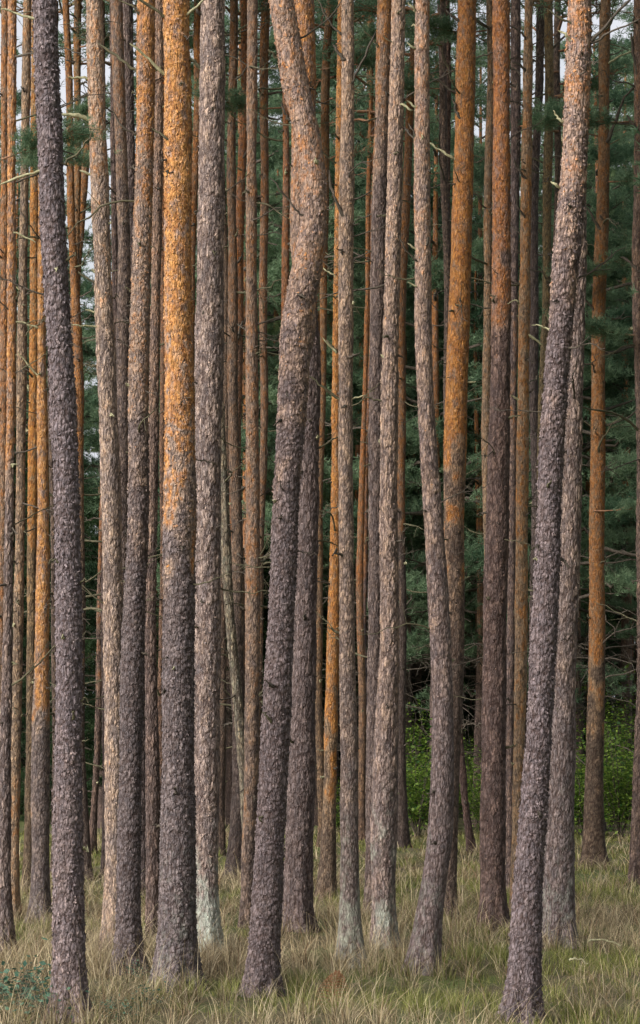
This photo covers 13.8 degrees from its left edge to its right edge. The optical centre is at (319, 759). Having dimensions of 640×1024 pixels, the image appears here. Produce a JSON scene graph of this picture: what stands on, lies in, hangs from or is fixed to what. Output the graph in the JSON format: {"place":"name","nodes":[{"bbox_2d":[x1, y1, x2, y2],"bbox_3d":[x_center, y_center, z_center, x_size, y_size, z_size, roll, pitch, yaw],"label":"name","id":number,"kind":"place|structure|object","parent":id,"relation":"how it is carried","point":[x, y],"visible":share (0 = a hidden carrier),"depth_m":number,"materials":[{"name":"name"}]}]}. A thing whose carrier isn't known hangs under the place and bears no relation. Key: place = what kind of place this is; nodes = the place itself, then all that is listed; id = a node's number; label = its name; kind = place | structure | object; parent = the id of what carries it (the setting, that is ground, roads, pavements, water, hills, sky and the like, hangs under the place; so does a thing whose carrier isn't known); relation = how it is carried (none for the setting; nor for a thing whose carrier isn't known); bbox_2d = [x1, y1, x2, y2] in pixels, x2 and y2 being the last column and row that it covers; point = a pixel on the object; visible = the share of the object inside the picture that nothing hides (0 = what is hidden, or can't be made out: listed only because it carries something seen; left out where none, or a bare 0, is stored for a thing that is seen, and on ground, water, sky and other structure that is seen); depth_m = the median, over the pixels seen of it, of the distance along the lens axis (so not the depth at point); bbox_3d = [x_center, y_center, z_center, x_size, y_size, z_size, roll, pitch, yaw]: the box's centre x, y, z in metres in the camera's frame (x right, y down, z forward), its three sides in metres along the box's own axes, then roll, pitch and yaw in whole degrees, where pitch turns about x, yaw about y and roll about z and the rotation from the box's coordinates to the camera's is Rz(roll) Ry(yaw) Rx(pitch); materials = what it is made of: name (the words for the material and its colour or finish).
{"place":"outdoors","nodes":[
{"label":"outdoors","id":0,"kind":"place"},
{"bbox_2d":[0,0,633,691],"label":"sky","id":1,"kind":"structure","parent":0,"point":[615,23],"materials":[{"name":"white"}]},
{"bbox_2d":[0,804,639,1023],"bbox_3d":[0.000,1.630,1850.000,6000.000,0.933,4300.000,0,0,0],"label":"ground","id":2,"kind":"structure","parent":0,"point":[426,985],"depth_m":23.96,"materials":[{"name":"green plant"}]},
{"bbox_2d":[0,955,50,1005],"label":"bramble plant","id":3,"kind":"object","parent":2,"relation":"on","point":[25,964],"visible":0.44,"depth_m":21.76,"materials":[{"name":"green plant"}]},
{"bbox_2d":[0,937,52,1017],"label":"bramble plant","id":4,"kind":"object","parent":2,"relation":"on","point":[4,987],"visible":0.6,"depth_m":21.16,"materials":[{"name":"green plant"}]},
{"bbox_2d":[0,0,76,919],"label":"pine tree","id":5,"kind":"object","parent":2,"relation":"on","point":[20,530],"visible":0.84,"depth_m":30.56,"materials":[{"name":"brown plant"}]},
{"bbox_2d":[0,5,83,924],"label":"pine tree","id":6,"kind":"object","parent":2,"relation":"on","point":[40,803],"visible":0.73,"depth_m":30.32,"materials":[{"name":"brown plant"}]},
{"bbox_2d":[1,955,88,1023],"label":"bramble plant","id":7,"kind":"object","parent":2,"relation":"on","point":[37,996],"visible":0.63,"depth_m":20.56,"materials":[{"name":"green plant"}]},
{"bbox_2d":[0,169,99,814],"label":"pine tree","id":8,"kind":"object","parent":2,"relation":"on","point":[94,437],"visible":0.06,"depth_m":59.94,"materials":[{"name":"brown plant"}]},
{"bbox_2d":[0,76,99,684],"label":"pine tree","id":9,"kind":"object","parent":2,"relation":"on","point":[18,97],"visible":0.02,"depth_m":72.17,"materials":[{"name":"green plant"}]},
{"bbox_2d":[12,420,91,823],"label":"spruce tree","id":10,"kind":"object","parent":2,"relation":"on","point":[25,604],"visible":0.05,"depth_m":57.57,"materials":[{"name":"green plant"}]},
{"bbox_2d":[15,3,90,894],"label":"pine tree","id":11,"kind":"object","parent":2,"relation":"on","point":[32,497],"visible":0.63,"depth_m":35.06,"materials":[{"name":"brown plant"}]},
{"bbox_2d":[0,0,108,955],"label":"pine tree","id":12,"kind":"object","parent":2,"relation":"on","point":[29,142],"visible":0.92,"depth_m":26.04,"materials":[{"name":"brown plant"}]},
{"bbox_2d":[0,0,109,1022],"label":"pine tree","id":13,"kind":"object","parent":2,"relation":"on","point":[69,934],"visible":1,"depth_m":20.56,"materials":[{"name":"brown plant"}]},
{"bbox_2d":[13,468,96,825],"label":"spruce tree","id":14,"kind":"object","parent":2,"relation":"on","point":[90,770],"visible":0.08,"depth_m":55.95,"materials":[{"name":"green plant"}]},
{"bbox_2d":[13,0,101,874],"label":"pine tree","id":15,"kind":"object","parent":2,"relation":"on","point":[52,593],"visible":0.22,"depth_m":37.78,"materials":[{"name":"brown plant"}]},
{"bbox_2d":[17,192,99,798],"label":"pine tree","id":16,"kind":"object","parent":2,"relation":"on","point":[86,330],"visible":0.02,"depth_m":77.83,"materials":[{"name":"green plant"}]},
{"bbox_2d":[0,0,120,745],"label":"pine tree","id":17,"kind":"object","parent":2,"relation":"on","point":[3,238],"visible":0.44,"depth_m":28.99,"materials":[{"name":"brown plant"}]},
{"bbox_2d":[0,0,136,767],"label":"pine tree","id":18,"kind":"object","parent":2,"relation":"on","point":[78,7],"visible":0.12,"depth_m":39.08,"materials":[{"name":"brown plant"}]},
{"bbox_2d":[16,0,135,880],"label":"pine tree","id":19,"kind":"object","parent":2,"relation":"on","point":[82,109],"visible":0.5,"depth_m":37.27,"materials":[{"name":"brown plant"}]},
{"bbox_2d":[15,0,136,703],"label":"pine tree","id":20,"kind":"object","parent":2,"relation":"on","point":[84,180],"visible":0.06,"depth_m":41.95,"materials":[{"name":"green plant"}]},
{"bbox_2d":[20,486,158,827],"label":"spruce tree","id":21,"kind":"object","parent":2,"relation":"on","point":[91,549],"visible":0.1,"depth_m":53.70,"materials":[{"name":"green plant"}]},
{"bbox_2d":[60,3,136,378],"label":"pine tree","id":22,"kind":"object","parent":2,"relation":"on","point":[114,236],"visible":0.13,"depth_m":35.68,"materials":[{"name":"brown plant"}]},
{"bbox_2d":[12,0,190,877],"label":"pine tree","id":23,"kind":"object","parent":2,"relation":"on","point":[102,855],"visible":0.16,"depth_m":37.74,"materials":[{"name":"brown plant"}]},
{"bbox_2d":[16,0,193,853],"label":"pine tree","id":24,"kind":"object","parent":2,"relation":"on","point":[93,820],"visible":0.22,"depth_m":43.75,"materials":[{"name":"brown plant"}]},
{"bbox_2d":[62,0,152,951],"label":"pine tree","id":25,"kind":"object","parent":2,"relation":"on","point":[110,484],"visible":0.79,"depth_m":26.46,"materials":[{"name":"brown plant"}]},
{"bbox_2d":[67,0,162,975],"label":"pine tree","id":26,"kind":"object","parent":2,"relation":"on","point":[128,923],"visible":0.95,"depth_m":24.01,"materials":[{"name":"brown plant"}]},
{"bbox_2d":[68,0,163,898],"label":"pine tree","id":27,"kind":"object","parent":2,"relation":"on","point":[128,52],"visible":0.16,"depth_m":33.69,"materials":[{"name":"brown plant"}]},
{"bbox_2d":[82,0,162,709],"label":"pine tree","id":28,"kind":"object","parent":2,"relation":"on","point":[122,193],"visible":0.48,"depth_m":31.48,"materials":[{"name":"brown plant"}]},
{"bbox_2d":[81,2,164,784],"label":"pine tree","id":29,"kind":"object","parent":2,"relation":"on","point":[161,469],"visible":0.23,"depth_m":41.63,"materials":[{"name":"brown plant"}]},
{"bbox_2d":[27,72,242,698],"bbox_3d":[-3.681,-7.612,64.158,6.285,18.036,6.496,0,0,40],"label":"pine tree","id":30,"kind":"object","parent":2,"relation":"on","point":[86,354],"visible":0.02,"depth_m":64.07,"materials":[{"name":"green plant"}]},
{"bbox_2d":[114,0,195,940],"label":"pine tree","id":31,"kind":"object","parent":2,"relation":"on","point":[152,792],"visible":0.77,"depth_m":28.50,"materials":[{"name":"brown plant"}]},
{"bbox_2d":[50,147,276,634],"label":"pine tree","id":32,"kind":"object","parent":2,"relation":"on","point":[95,412],"visible":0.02,"depth_m":57.87,"materials":[{"name":"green plant"}]},
{"bbox_2d":[130,0,227,993],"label":"pine tree","id":33,"kind":"object","parent":2,"relation":"on","point":[177,914],"visible":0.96,"depth_m":22.94,"materials":[{"name":"brown plant"}]},
{"bbox_2d":[123,0,265,953],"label":"pine tree","id":34,"kind":"object","parent":2,"relation":"on","point":[209,348],"visible":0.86,"depth_m":26.84,"materials":[{"name":"brown plant"}]},
{"bbox_2d":[122,0,281,700],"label":"pine tree","id":35,"kind":"object","parent":2,"relation":"on","point":[241,168],"visible":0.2,"depth_m":39.11,"materials":[{"name":"brown plant"}]},
{"bbox_2d":[134,0,280,878],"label":"pine tree","id":36,"kind":"object","parent":2,"relation":"on","point":[235,830],"visible":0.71,"depth_m":38.11,"materials":[{"name":"brown plant"}]},
{"bbox_2d":[163,54,263,891],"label":"pine tree","id":37,"kind":"object","parent":2,"relation":"on","point":[231,631],"visible":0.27,"depth_m":35.38,"materials":[{"name":"brown plant"}]},
{"bbox_2d":[159,0,271,705],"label":"pine tree","id":38,"kind":"object","parent":2,"relation":"on","point":[195,143],"visible":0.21,"depth_m":38.31,"materials":[{"name":"brown plant"}]},
{"bbox_2d":[157,470,286,815],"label":"spruce tree","id":39,"kind":"object","parent":2,"relation":"on","point":[265,620],"visible":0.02,"depth_m":56.75,"materials":[{"name":"green plant"}]},
{"bbox_2d":[85,31,363,824],"bbox_3d":[-1.659,-7.105,55.493,6.245,17.336,6.042,0,0,34],"label":"pine tree","id":40,"kind":"object","parent":2,"relation":"on","point":[229,731],"visible":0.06,"depth_m":55.85,"materials":[{"name":"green plant"}]},
{"bbox_2d":[84,0,368,741],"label":"pine tree","id":41,"kind":"object","parent":2,"relation":"on","point":[275,274],"visible":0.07,"depth_m":53.26,"materials":[{"name":"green plant"}]},
{"bbox_2d":[195,33,270,855],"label":"pine tree","id":42,"kind":"object","parent":2,"relation":"on","point":[222,832],"visible":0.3,"depth_m":43.75,"materials":[{"name":"brown plant"}]},
{"bbox_2d":[221,0,289,927],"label":"pine tree","id":43,"kind":"object","parent":2,"relation":"on","point":[253,682],"visible":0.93,"depth_m":29.43,"materials":[{"name":"brown plant"}]},
{"bbox_2d":[189,0,335,822],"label":"pine tree","id":44,"kind":"object","parent":2,"relation":"on","point":[263,39],"visible":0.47,"depth_m":40.44,"materials":[{"name":"brown plant"}]},
{"bbox_2d":[157,169,367,722],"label":"pine tree","id":45,"kind":"object","parent":2,"relation":"on","point":[277,326],"visible":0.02,"depth_m":59.33,"materials":[{"name":"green plant"}]},
{"bbox_2d":[191,2,369,859],"bbox_3d":[-0.537,-7.115,36.067,3.911,18.030,3.898,0,0,39],"label":"pine tree","id":46,"kind":"object","parent":2,"relation":"on","point":[238,101],"visible":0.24,"depth_m":36.00,"materials":[{"name":"brown plant"}]},
{"bbox_2d":[232,0,342,997],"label":"pine tree","id":47,"kind":"object","parent":2,"relation":"on","point":[296,342],"visible":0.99,"depth_m":22.16,"materials":[{"name":"brown plant"}]},
{"bbox_2d":[251,0,358,933],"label":"pine tree","id":48,"kind":"object","parent":2,"relation":"on","point":[298,889],"visible":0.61,"depth_m":28.66,"materials":[{"name":"brown plant"}]},
{"bbox_2d":[195,0,443,825],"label":"pine tree","id":49,"kind":"object","parent":2,"relation":"on","point":[356,333],"visible":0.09,"depth_m":54.53,"materials":[{"name":"green plant"}]},
{"bbox_2d":[313,970,350,1004],"bbox_3d":[0.093,1.863,21.229,0.276,0.356,0.177,0,0,27],"label":"bracken fern","id":50,"kind":"object","parent":2,"relation":"on","point":[339,974],"visible":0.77,"depth_m":21.23,"materials":[{"name":"orange plant"}]},
{"bbox_2d":[225,0,456,846],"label":"pine tree","id":51,"kind":"object","parent":2,"relation":"on","point":[325,57],"visible":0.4,"depth_m":45.77,"materials":[{"name":"brown plant"}]},
{"bbox_2d":[259,137,442,813],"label":"pine tree","id":52,"kind":"object","parent":2,"relation":"on","point":[331,326],"visible":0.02,"depth_m":61.90,"materials":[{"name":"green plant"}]},
{"bbox_2d":[309,0,397,968],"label":"pine tree","id":53,"kind":"object","parent":2,"relation":"on","point":[350,924],"visible":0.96,"depth_m":25.45,"materials":[{"name":"brown plant"}]},
{"bbox_2d":[326,0,391,912],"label":"pine tree","id":54,"kind":"object","parent":2,"relation":"on","point":[380,149],"visible":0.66,"depth_m":32.08,"materials":[{"name":"brown plant"}]},
{"bbox_2d":[313,0,414,900],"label":"pine tree","id":55,"kind":"object","parent":2,"relation":"on","point":[327,850],"visible":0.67,"depth_m":34.45,"materials":[{"name":"brown plant"}]},
{"bbox_2d":[257,1,474,809],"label":"pine tree","id":56,"kind":"object","parent":2,"relation":"on","point":[357,93],"visible":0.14,"depth_m":50.27,"materials":[{"name":"brown plant"}]},
{"bbox_2d":[258,1,482,754],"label":"pine tree","id":57,"kind":"object","parent":2,"relation":"on","point":[357,434],"visible":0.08,"depth_m":56.46,"materials":[{"name":"green plant"}]},
{"bbox_2d":[322,595,429,784],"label":"spruce tree","id":58,"kind":"object","parent":2,"relation":"on","point":[414,695],"visible":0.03,"depth_m":65.66,"materials":[{"name":"green plant"}]},
{"bbox_2d":[270,0,484,840],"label":"pine tree","id":59,"kind":"object","parent":2,"relation":"on","point":[367,151],"visible":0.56,"depth_m":48.45,"materials":[{"name":"brown plant"}]},
{"bbox_2d":[316,0,456,948],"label":"pine tree","id":60,"kind":"object","parent":2,"relation":"on","point":[383,836],"visible":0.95,"depth_m":26.90,"materials":[{"name":"brown plant"}]},
{"bbox_2d":[263,103,529,794],"bbox_3d":[1.628,-6.473,57.461,6.177,16.032,6.444,0,0,-34],"label":"pine tree","id":61,"kind":"object","parent":2,"relation":"on","point":[473,595],"visible":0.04,"depth_m":57.70,"materials":[{"name":"green plant"}]},
{"bbox_2d":[323,139,475,740],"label":"pine tree","id":62,"kind":"object","parent":2,"relation":"on","point":[468,622],"depth_m":63.94,"materials":[{"name":"green plant"}]},
{"bbox_2d":[327,67,483,790],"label":"pine tree","id":63,"kind":"object","parent":2,"relation":"on","point":[474,232],"visible":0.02,"depth_m":65.87,"materials":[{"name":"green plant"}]},
{"bbox_2d":[315,0,510,847],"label":"pine tree","id":64,"kind":"object","parent":2,"relation":"on","point":[403,840],"visible":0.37,"depth_m":45.70,"materials":[{"name":"brown plant"}]},
{"bbox_2d":[405,699,429,813],"bbox_3d":[1.901,-0.031,55.171,2.236,2.760,2.153,0,0,16],"label":"shrub","id":65,"kind":"object","parent":2,"relation":"on","point":[411,736],"visible":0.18,"depth_m":54.85,"materials":[{"name":"green plant"}]},
{"bbox_2d":[315,0,521,854],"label":"pine tree","id":66,"kind":"object","parent":2,"relation":"on","point":[443,130],"visible":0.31,"depth_m":43.82,"materials":[{"name":"brown plant"}]},
{"bbox_2d":[359,0,487,975],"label":"pine tree","id":67,"kind":"object","parent":2,"relation":"on","point":[428,923],"visible":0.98,"depth_m":24.28,"materials":[{"name":"brown plant"}]},
{"bbox_2d":[406,718,466,838],"bbox_3d":[1.846,0.360,49.999,2.023,2.303,1.898,0,0,0],"label":"shrub","id":68,"kind":"object","parent":2,"relation":"on","point":[419,817],"visible":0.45,"depth_m":49.95,"materials":[{"name":"green plant"}]},
{"bbox_2d":[400,0,485,853],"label":"pine tree","id":69,"kind":"object","parent":2,"relation":"on","point":[469,834],"visible":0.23,"depth_m":44.25,"materials":[{"name":"brown plant"}]},
{"bbox_2d":[412,569,474,809],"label":"spruce tree","id":70,"kind":"object","parent":2,"relation":"on","point":[471,703],"visible":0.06,"depth_m":65.60,"materials":[{"name":"green plant"}]},
{"bbox_2d":[407,0,483,920],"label":"pine tree","id":71,"kind":"object","parent":2,"relation":"on","point":[455,421],"visible":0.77,"depth_m":30.73,"materials":[{"name":"brown plant"}]},
{"bbox_2d":[317,39,589,827],"bbox_3d":[2.462,-6.529,54.093,6.396,16.298,6.720,0,0,14],"label":"pine tree","id":72,"kind":"object","parent":2,"relation":"on","point":[474,562],"visible":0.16,"depth_m":53.71,"materials":[{"name":"green plant"}]},
{"bbox_2d":[458,737,481,830],"bbox_3d":[3.152,0.447,52.002,1.720,1.958,1.613,0,0,-43],"label":"shrub","id":73,"kind":"object","parent":2,"relation":"on","point":[474,784],"visible":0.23,"depth_m":51.90,"materials":[{"name":"green plant"}]},
{"bbox_2d":[357,31,584,750],"bbox_3d":[3.533,-7.431,59.868,5.693,17.798,5.975,0,0,-6],"label":"pine tree","id":74,"kind":"object","parent":2,"relation":"on","point":[478,124],"visible":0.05,"depth_m":59.89,"materials":[{"name":"green plant"}]},
{"bbox_2d":[355,251,588,826],"bbox_3d":[3.000,-4.607,55.331,4.951,12.316,4.745,0,0,-8],"label":"pine tree","id":75,"kind":"object","parent":2,"relation":"on","point":[411,533],"visible":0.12,"depth_m":54.87,"materials":[{"name":"green plant"}]},
{"bbox_2d":[405,0,541,757],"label":"pine tree","id":76,"kind":"object","parent":2,"relation":"on","point":[443,26],"visible":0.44,"depth_m":37.66,"materials":[{"name":"brown plant"}]},
{"bbox_2d":[452,0,546,932],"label":"pine tree","id":77,"kind":"object","parent":2,"relation":"on","point":[492,835],"visible":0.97,"depth_m":29.10,"materials":[{"name":"brown plant"}]},
{"bbox_2d":[441,0,559,909],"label":"pine tree","id":78,"kind":"object","parent":2,"relation":"on","point":[521,553],"visible":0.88,"depth_m":31.49,"materials":[{"name":"brown plant"}]},
{"bbox_2d":[435,0,630,549],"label":"pine tree","id":79,"kind":"object","parent":2,"relation":"on","point":[548,156],"visible":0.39,"depth_m":45.29,"materials":[{"name":"brown plant"}]},
{"bbox_2d":[470,0,607,890],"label":"pine tree","id":80,"kind":"object","parent":2,"relation":"on","point":[516,122],"visible":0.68,"depth_m":35.01,"materials":[{"name":"brown plant"}]},
{"bbox_2d":[465,0,623,690],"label":"pine tree","id":81,"kind":"object","parent":2,"relation":"on","point":[534,287],"visible":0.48,"depth_m":46.79,"materials":[{"name":"brown plant"}]},
{"bbox_2d":[464,36,636,830],"bbox_3d":[5.537,-6.498,53.127,6.390,16.284,6.714,0,0,-39],"label":"pine tree","id":82,"kind":"object","parent":2,"relation":"on","point":[624,152],"visible":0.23,"depth_m":52.45,"materials":[{"name":"green plant"}]},
{"bbox_2d":[464,176,636,823],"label":"pine tree","id":83,"kind":"object","parent":2,"relation":"on","point":[618,273],"visible":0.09,"depth_m":55.63,"materials":[{"name":"green plant"}]},
{"bbox_2d":[464,55,636,799],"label":"pine tree","id":84,"kind":"object","parent":2,"relation":"on","point":[625,622],"visible":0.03,"depth_m":59.95,"materials":[{"name":"green plant"}]},
{"bbox_2d":[465,114,636,727],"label":"pine tree","id":85,"kind":"object","parent":2,"relation":"on","point":[584,592],"visible":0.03,"depth_m":61.70,"materials":[{"name":"green plant"}]},
{"bbox_2d":[467,128,635,715],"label":"pine tree","id":86,"kind":"object","parent":2,"relation":"on","point":[553,174],"visible":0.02,"depth_m":63.42,"materials":[{"name":"green plant"}]},
{"bbox_2d":[474,0,633,772],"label":"pine tree","id":87,"kind":"object","parent":2,"relation":"on","point":[558,94],"visible":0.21,"depth_m":49.09,"materials":[{"name":"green plant"}]},
{"bbox_2d":[482,0,639,1023],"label":"pine tree","id":88,"kind":"object","parent":2,"relation":"on","point":[524,973],"visible":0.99,"depth_m":20.74,"materials":[{"name":"brown plant"}]},
{"bbox_2d":[531,164,595,948],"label":"pine tree","id":89,"kind":"object","parent":2,"relation":"on","point":[558,902],"visible":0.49,"depth_m":26.94,"materials":[{"name":"brown plant"}]},
{"bbox_2d":[510,0,636,866],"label":"pine tree","id":90,"kind":"object","parent":2,"relation":"on","point":[593,839],"visible":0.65,"depth_m":40.61,"materials":[{"name":"brown plant"}]},
{"bbox_2d":[528,41,636,726],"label":"pine tree","id":91,"kind":"object","parent":2,"relation":"on","point":[613,538],"visible":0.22,"depth_m":55.48,"materials":[{"name":"green plant"}]},
{"bbox_2d":[532,0,639,884],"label":"pine tree","id":92,"kind":"object","parent":2,"relation":"on","point":[595,326],"visible":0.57,"depth_m":36.63,"materials":[{"name":"brown plant"}]},
{"bbox_2d":[540,0,636,768],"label":"pine tree","id":93,"kind":"object","parent":2,"relation":"on","point":[629,19],"visible":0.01,"depth_m":65.92,"materials":[{"name":"green plant"}]},
{"bbox_2d":[574,746,633,835],"bbox_3d":[4.922,0.586,49.977,2.246,1.759,2.063,0,0,-12],"label":"shrub","id":94,"kind":"object","parent":2,"relation":"on","point":[579,808],"visible":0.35,"depth_m":49.92,"materials":[{"name":"green plant"}]},
{"bbox_2d":[575,713,633,839],"bbox_3d":[5.627,0.319,49.500,2.124,2.419,1.993,0,0,19],"label":"shrub","id":95,"kind":"object","parent":2,"relation":"on","point":[620,815],"visible":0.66,"depth_m":49.40,"materials":[{"name":"green plant"}]},
{"bbox_2d":[575,659,636,822],"bbox_3d":[6.470,-0.387,55.768,2.825,3.487,2.719,0,0,-3],"label":"shrub","id":96,"kind":"object","parent":2,"relation":"on","point":[620,715],"visible":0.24,"depth_m":55.83,"materials":[{"name":"green plant"}]},
{"bbox_2d":[581,554,632,788],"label":"spruce tree","id":97,"kind":"object","parent":2,"relation":"on","point":[608,616],"visible":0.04,"depth_m":67.87,"materials":[{"name":"green plant"}]},
{"bbox_2d":[583,593,636,795],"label":"spruce tree","id":98,"kind":"object","parent":2,"relation":"on","point":[618,618],"visible":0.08,"depth_m":69.85,"materials":[{"name":"green plant"}]},
{"bbox_2d":[604,697,634,824],"bbox_3d":[6.362,0.063,52.856,2.118,2.615,2.039,0,0,-40],"label":"shrub","id":99,"kind":"object","parent":2,"relation":"on","point":[626,766],"visible":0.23,"depth_m":52.76,"materials":[{"name":"green plant"}]},
{"bbox_2d":[605,15,635,444],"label":"pine tree","id":100,"kind":"object","parent":2,"relation":"on","point":[621,427],"visible":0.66,"depth_m":40.92,"materials":[{"name":"green plant"}]},
{"bbox_2d":[611,140,639,296],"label":"pine tree","id":101,"kind":"object","parent":2,"relation":"on","point":[637,179],"visible":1,"depth_m":30.53,"materials":[{"name":"green plant"}]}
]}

